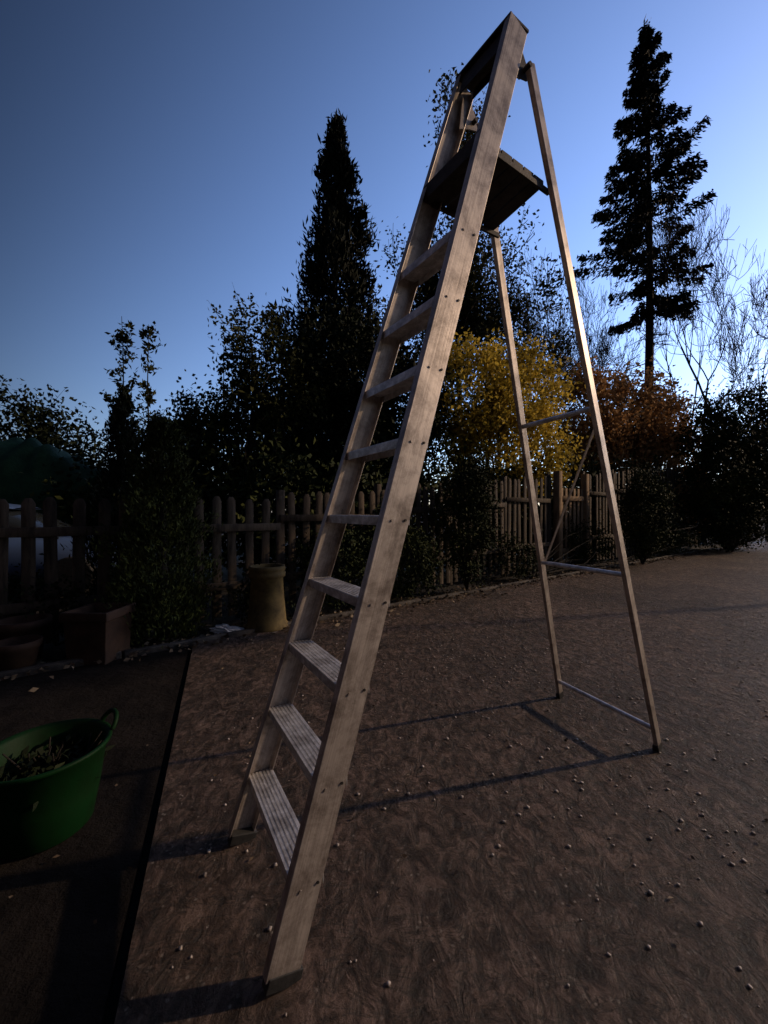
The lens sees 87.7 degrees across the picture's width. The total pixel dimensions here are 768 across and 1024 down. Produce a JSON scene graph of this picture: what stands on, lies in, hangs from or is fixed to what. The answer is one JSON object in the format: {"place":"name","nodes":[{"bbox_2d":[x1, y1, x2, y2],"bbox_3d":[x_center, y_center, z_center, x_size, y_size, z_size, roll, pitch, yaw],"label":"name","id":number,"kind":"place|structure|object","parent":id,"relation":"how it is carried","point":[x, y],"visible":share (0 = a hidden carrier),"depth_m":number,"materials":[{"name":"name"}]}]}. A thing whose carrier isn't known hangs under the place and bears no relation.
{"place":"outdoors","nodes":[
{"label":"outdoors","id":0,"kind":"place"},
{"bbox_2d":[0,646,188,1023],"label":"path","id":1,"kind":"structure","parent":0,"point":[60,950],"depth_m":1.50,"materials":[{"name":"concrete"}]},
{"bbox_2d":[0,708,118,858],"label":"garden tub","id":2,"kind":"object","parent":1,"relation":"on","point":[50,775],"visible":1,"depth_m":1.60,"materials":[{"name":"green plastic"}]},
{"bbox_2d":[0,0,767,512],"label":"sky","id":3,"kind":"structure","parent":0,"point":[158,157],"materials":[{"name":"blue"}]},
{"bbox_2d":[8,515,764,1023],"bbox_3d":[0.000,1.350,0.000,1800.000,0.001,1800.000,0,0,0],"label":"ground","id":4,"kind":"structure","parent":0,"point":[52,653],"depth_m":4.72,"materials":[{"name":"soil"}]},
{"bbox_2d":[0,635,42,670],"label":"flower pot","id":5,"kind":"object","parent":4,"relation":"on","point":[17,652],"visible":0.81,"depth_m":3.24,"materials":[{"name":"ceramic"}]},
{"bbox_2d":[0,613,52,659],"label":"flower pot","id":6,"kind":"object","parent":4,"relation":"on","point":[22,625],"visible":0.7,"depth_m":3.52,"materials":[{"name":"ceramic"}]},
{"bbox_2d":[0,437,108,582],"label":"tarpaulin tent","id":7,"kind":"object","parent":4,"relation":"on","point":[29,457],"visible":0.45,"depth_m":8.01,"materials":[{"name":"green fabric"}]},
{"bbox_2d":[8,504,115,593],"bbox_3d":[-6.314,0.573,6.696,4.070,1.475,1.840,0,0,-14],"label":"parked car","id":8,"kind":"object","parent":4,"relation":"on","point":[64,561],"visible":0.22,"depth_m":6.16,"materials":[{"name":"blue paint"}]},
{"bbox_2d":[0,375,141,480],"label":"laurel hedge","id":9,"kind":"object","parent":4,"relation":"on","point":[42,431],"visible":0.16,"depth_m":10.31,"materials":[{"name":"green plant"}]},
{"bbox_2d":[59,603,135,664],"bbox_3d":[-2.560,1.095,3.600,0.410,0.470,0.410,0,0,0],"label":"square planter","id":10,"kind":"object","parent":4,"relation":"on","point":[92,632],"visible":0.95,"depth_m":3.43,"materials":[{"name":"ceramic"}]},
{"bbox_2d":[60,383,155,602],"bbox_3d":[-3.302,0.050,4.970,1.138,3.280,1.061,0,0,0],"label":"conifer shrub","id":11,"kind":"object","parent":4,"relation":"on","point":[121,432],"visible":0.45,"depth_m":4.88,"materials":[{"name":"green plant"}]},
{"bbox_2d":[89,316,146,522],"bbox_3d":[-3.407,-0.625,5.210,0.598,3.851,0.584,0,0,15],"label":"sapling","id":12,"kind":"object","parent":4,"relation":"on","point":[121,336],"visible":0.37,"depth_m":5.15,"materials":[{"name":"green plant"}]},
{"bbox_2d":[0,548,295,645],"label":"ivy","id":13,"kind":"object","parent":4,"relation":"on","point":[41,585],"visible":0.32,"depth_m":3.91,"materials":[{"name":"green plant"}]},
{"bbox_2d":[129,321,178,546],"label":"sapling","id":14,"kind":"object","parent":4,"relation":"on","point":[148,394],"visible":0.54,"depth_m":5.21,"materials":[{"name":"green plant"}]},
{"bbox_2d":[81,407,227,648],"bbox_3d":[-2.376,0.252,4.270,1.217,2.696,1.380,0,0,0],"label":"conifer shrub","id":15,"kind":"object","parent":4,"relation":"on","point":[161,440],"visible":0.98,"depth_m":4.07,"materials":[{"name":"green plant"}]},
{"bbox_2d":[130,369,272,565],"bbox_3d":[-4.485,-1.016,9.348,4.049,4.678,2.855,0,0,0],"label":"elder bush","id":16,"kind":"object","parent":4,"relation":"on","point":[191,415],"visible":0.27,"depth_m":9.03,"materials":[{"name":"green plant"}]},
{"bbox_2d":[210,624,243,633],"bbox_3d":[-1.688,1.246,4.298,0.353,0.088,0.160,0,0,-17],"label":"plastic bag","id":17,"kind":"object","parent":4,"relation":"on","point":[222,628],"visible":0.81,"depth_m":4.25,"materials":[{"name":"grey plastic"}]},
{"bbox_2d":[185,283,328,562],"bbox_3d":[-2.808,-1.869,8.971,3.260,6.399,2.399,0,0,0],"label":"hazel tree","id":18,"kind":"object","parent":4,"relation":"on","point":[254,390],"visible":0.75,"depth_m":8.68,"materials":[{"name":"green plant"}]},
{"bbox_2d":[245,563,287,632],"bbox_3d":[-1.330,0.970,4.550,0.480,0.720,0.480,0,0,0],"label":"chimney pot","id":19,"kind":"object","parent":4,"relation":"on","point":[267,612],"visible":0.97,"depth_m":4.38,"materials":[{"name":"ceramic"}]},
{"bbox_2d":[243,108,417,543],"bbox_3d":[-1.784,-5.774,14.255,6.292,16.566,6.323,0,0,0],"label":"cypress tree","id":20,"kind":"object","parent":4,"relation":"on","point":[334,247],"visible":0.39,"depth_m":13.50,"materials":[{"name":"green plant"}]},
{"bbox_2d":[0,466,702,643],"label":"picket fence","id":21,"kind":"object","parent":4,"relation":"on","point":[28,532],"visible":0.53,"depth_m":5.01,"materials":[{"name":"brown wood"}]},
{"bbox_2d":[553,471,588,568],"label":"garden gate","id":22,"kind":"structure","parent":21,"relation":"attached to","point":[559,498],"depth_m":9.39,"materials":[{"name":"brown wood"}]},
{"bbox_2d":[0,547,719,679],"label":"garden kerb","id":23,"kind":"structure","parent":4,"relation":"on","point":[54,666],"depth_m":4.00,"materials":[{"name":"concrete"}]},
{"bbox_2d":[274,494,446,609],"bbox_3d":[-0.190,0.530,5.658,2.550,1.684,1.179,0,0,-29],"label":"shrub","id":24,"kind":"object","parent":4,"relation":"on","point":[413,539],"visible":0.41,"depth_m":5.77,"materials":[{"name":"green plant"}]},
{"bbox_2d":[249,284,475,563],"bbox_3d":[-0.770,-2.304,10.164,6.258,7.363,4.320,0,0,0],"label":"broadleaf tree","id":25,"kind":"object","parent":4,"relation":"on","point":[331,429],"visible":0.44,"depth_m":9.47,"materials":[{"name":"green plant"}]},
{"bbox_2d":[13,411,716,580],"bbox_3d":[4.934,-0.334,12.137,26.020,4.053,5.266,0,0,-24],"label":"hedge","id":26,"kind":"object","parent":4,"relation":"on","point":[253,490],"visible":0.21,"depth_m":8.04,"materials":[{"name":"green plant"}]},
{"bbox_2d":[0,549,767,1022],"bbox_3d":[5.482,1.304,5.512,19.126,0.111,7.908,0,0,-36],"label":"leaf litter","id":27,"kind":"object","parent":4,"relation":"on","point":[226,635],"visible":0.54,"depth_m":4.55,"materials":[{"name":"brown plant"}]},
{"bbox_2d":[421,446,506,589],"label":"privet shrub","id":28,"kind":"object","parent":4,"relation":"on","point":[468,498],"visible":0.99,"depth_m":6.61,"materials":[{"name":"green plant"}]},
{"bbox_2d":[379,63,588,474],"bbox_3d":[4.075,-7.299,15.847,7.435,17.349,7.663,0,0,37],"label":"ash tree","id":29,"kind":"object","parent":4,"relation":"on","point":[479,314],"visible":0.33,"depth_m":15.22,"materials":[{"name":"green plant"}]},
{"bbox_2d":[426,322,593,538],"bbox_3d":[3.052,-1.965,11.112,5.225,6.579,3.751,0,0,-13],"label":"golden shrub","id":30,"kind":"object","parent":4,"relation":"on","point":[491,417],"visible":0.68,"depth_m":10.41,"materials":[{"name":"yellow plant"}]},
{"bbox_2d":[509,247,588,482],"bbox_3d":[7.502,-5.515,18.897,3.943,13.737,5.879,0,0,30],"label":"bare birch tree","id":31,"kind":"object","parent":4,"relation":"on","point":[548,314],"visible":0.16,"depth_m":18.70,"materials":[{"name":"brown plant"}]},
{"bbox_2d":[537,265,646,460],"bbox_3d":[10.146,-5.380,20.022,5.383,13.419,4.777,0,0,-30],"label":"bare birch tree","id":32,"kind":"object","parent":4,"relation":"on","point":[602,347],"visible":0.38,"depth_m":19.29,"materials":[{"name":"brown plant"}]},
{"bbox_2d":[486,514,699,578],"bbox_3d":[5.526,0.680,10.232,8.506,1.305,1.802,0,0,-34],"label":"shrub","id":33,"kind":"object","parent":4,"relation":"on","point":[680,543],"visible":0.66,"depth_m":9.25,"materials":[{"name":"green plant"}]},
{"bbox_2d":[535,355,727,533],"bbox_3d":[9.484,-2.319,15.415,8.318,7.325,4.764,0,0,-21],"label":"copper beech hedge","id":34,"kind":"object","parent":4,"relation":"on","point":[625,436],"visible":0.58,"depth_m":14.50,"materials":[{"name":"brown plant"}]},
{"bbox_2d":[573,16,717,465],"bbox_3d":[12.987,-11.791,19.712,5.834,26.201,5.399,0,0,-27],"label":"spruce tree","id":35,"kind":"object","parent":4,"relation":"on","point":[643,93],"visible":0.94,"depth_m":19.61,"materials":[{"name":"green plant"}]},
{"bbox_2d":[611,187,767,459],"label":"bare birch tree","id":36,"kind":"object","parent":4,"relation":"on","point":[671,228],"visible":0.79,"depth_m":18.21,"materials":[{"name":"brown plant"}]},
{"bbox_2d":[660,368,767,548],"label":"holly bush","id":37,"kind":"object","parent":4,"relation":"on","point":[735,430],"visible":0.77,"depth_m":13.91,"materials":[{"name":"green plant"}]},
{"bbox_2d":[700,249,767,541],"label":"bare birch tree","id":38,"kind":"object","parent":4,"relation":"on","point":[756,304],"visible":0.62,"depth_m":17.78,"materials":[{"name":"brown plant"}]},
{"bbox_2d":[114,540,767,1023],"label":"patio","id":39,"kind":"structure","parent":0,"point":[504,934],"depth_m":1.65,"materials":[{"name":"concrete"}]},
{"bbox_2d":[227,11,662,996],"bbox_3d":[0.479,-0.307,1.927,2.273,3.245,0.697,0,0,-33],"label":"stepladder","id":40,"kind":"object","parent":39,"relation":"on","point":[477,183],"visible":1,"depth_m":1.54,"materials":[{"name":"metal"}]},
{"bbox_2d":[171,599,767,1016],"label":"grit","id":41,"kind":"object","parent":39,"relation":"on","point":[388,983],"visible":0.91,"depth_m":2.00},
{"bbox_2d":[599,457,684,564],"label":"privet shrub","id":42,"kind":"object","parent":39,"relation":"on","point":[644,537],"visible":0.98,"depth_m":9.73,"materials":[{"name":"green plant"}]},
{"bbox_2d":[676,441,767,552],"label":"privet shrub","id":43,"kind":"object","parent":39,"relation":"on","point":[718,532],"visible":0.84,"depth_m":12.76,"materials":[{"name":"green plant"}]}
]}

